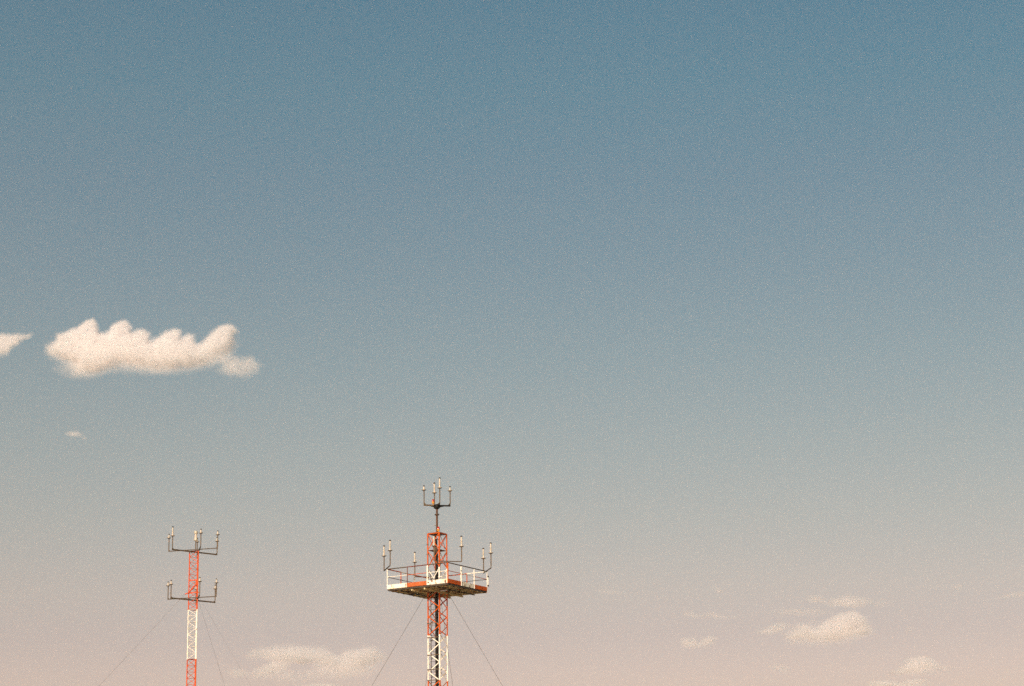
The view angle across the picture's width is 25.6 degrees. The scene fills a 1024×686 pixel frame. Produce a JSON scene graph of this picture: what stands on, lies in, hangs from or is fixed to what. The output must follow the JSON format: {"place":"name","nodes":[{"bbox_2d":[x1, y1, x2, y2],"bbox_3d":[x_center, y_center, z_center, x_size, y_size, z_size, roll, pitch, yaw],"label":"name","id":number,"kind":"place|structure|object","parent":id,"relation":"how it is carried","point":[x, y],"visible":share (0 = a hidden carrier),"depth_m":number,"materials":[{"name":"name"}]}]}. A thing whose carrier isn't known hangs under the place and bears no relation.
{"place":"outdoors","nodes":[
{"label":"outdoors","id":0,"kind":"place"},
{"bbox_2d":[0,0,1023,685],"label":"sky","id":1,"kind":"structure","parent":0,"point":[705,317],"materials":[{"name":"blue"}]},
{"label":"ground","id":2,"kind":"structure","parent":0,"visible":0},
{"bbox_2d":[167,546,217,685],"bbox_3d":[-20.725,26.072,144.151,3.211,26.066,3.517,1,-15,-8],"label":"lattice mast","id":3,"kind":"object","parent":2,"relation":"on","point":[196,592],"visible":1,"depth_m":146.37,"materials":[{"name":"red metal"}]},
{"bbox_2d":[171,526,174,548],"bbox_3d":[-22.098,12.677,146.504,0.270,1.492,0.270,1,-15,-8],"label":"rod antenna","id":4,"kind":"object","parent":3,"relation":"on","point":[172,535],"visible":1,"depth_m":146.48,"materials":[{"name":"white plastic"}]},
{"bbox_2d":[194,531,197,548],"bbox_3d":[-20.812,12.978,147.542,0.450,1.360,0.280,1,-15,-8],"label":"bulb antenna","id":5,"kind":"object","parent":3,"relation":"attached to","point":[195,537],"visible":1,"depth_m":147.54,"materials":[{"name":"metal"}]},
{"bbox_2d":[384,502,490,685],"bbox_3d":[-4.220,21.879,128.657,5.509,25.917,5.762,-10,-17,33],"label":"lattice tower","id":6,"kind":"structure","parent":2,"relation":"on","point":[428,589],"depth_m":129.97,"materials":[{"name":"red metal"}]},
{"bbox_2d":[382,545,385,568],"bbox_3d":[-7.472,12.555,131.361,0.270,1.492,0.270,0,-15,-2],"label":"rod antenna","id":7,"kind":"object","parent":6,"relation":"on","point":[383,555],"visible":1,"depth_m":131.37,"materials":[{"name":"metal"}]},
{"bbox_2d":[388,540,391,565],"bbox_3d":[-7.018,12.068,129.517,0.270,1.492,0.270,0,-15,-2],"label":"rod antenna","id":8,"kind":"object","parent":6,"relation":"on","point":[389,550],"visible":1,"depth_m":129.52,"materials":[{"name":"white plastic"}]},
{"bbox_2d":[372,596,424,684],"bbox_3d":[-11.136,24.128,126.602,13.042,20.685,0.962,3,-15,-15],"label":"guy wire","id":9,"kind":"object","parent":6,"relation":"attached to","point":[397,642],"visible":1,"depth_m":129.41,"materials":[{"name":"metal"}]},
{"bbox_2d":[413,552,416,574],"bbox_3d":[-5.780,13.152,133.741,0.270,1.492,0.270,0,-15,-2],"label":"rod antenna","id":10,"kind":"object","parent":6,"relation":"on","point":[414,561],"visible":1,"depth_m":133.74,"materials":[{"name":"white plastic"}]},
{"bbox_2d":[422,485,425,502],"bbox_3d":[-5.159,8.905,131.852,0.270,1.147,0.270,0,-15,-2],"label":"rod antenna","id":11,"kind":"object","parent":6,"relation":"on","point":[423,489],"visible":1,"depth_m":131.87,"materials":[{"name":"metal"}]},
{"bbox_2d":[432,535,435,560],"bbox_3d":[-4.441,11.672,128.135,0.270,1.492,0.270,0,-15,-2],"label":"rod antenna","id":12,"kind":"object","parent":6,"relation":"on","point":[433,545],"visible":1,"depth_m":128.15,"materials":[{"name":"white plastic"}]},
{"bbox_2d":[437,477,441,501],"bbox_3d":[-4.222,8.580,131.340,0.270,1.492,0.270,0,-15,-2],"label":"rod antenna","id":13,"kind":"object","parent":6,"relation":"on","point":[439,487],"visible":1,"depth_m":131.31,"materials":[{"name":"white plastic"}]},
{"bbox_2d":[459,536,463,560],"bbox_3d":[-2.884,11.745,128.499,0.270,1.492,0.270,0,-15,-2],"label":"rod antenna","id":14,"kind":"object","parent":6,"relation":"on","point":[461,546],"visible":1,"depth_m":128.47,"materials":[{"name":"white plastic"}]},
{"bbox_2d":[449,595,502,685],"bbox_3d":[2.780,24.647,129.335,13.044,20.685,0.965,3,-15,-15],"label":"guy wire","id":15,"kind":"object","parent":6,"relation":"attached to","point":[476,641],"visible":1,"depth_m":130.39,"materials":[{"name":"metal"}]},
{"bbox_2d":[489,542,492,565],"bbox_3d":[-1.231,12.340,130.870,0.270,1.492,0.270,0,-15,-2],"label":"rod antenna","id":16,"kind":"object","parent":6,"relation":"on","point":[490,552],"visible":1,"depth_m":130.85,"materials":[{"name":"white plastic"}]}
]}

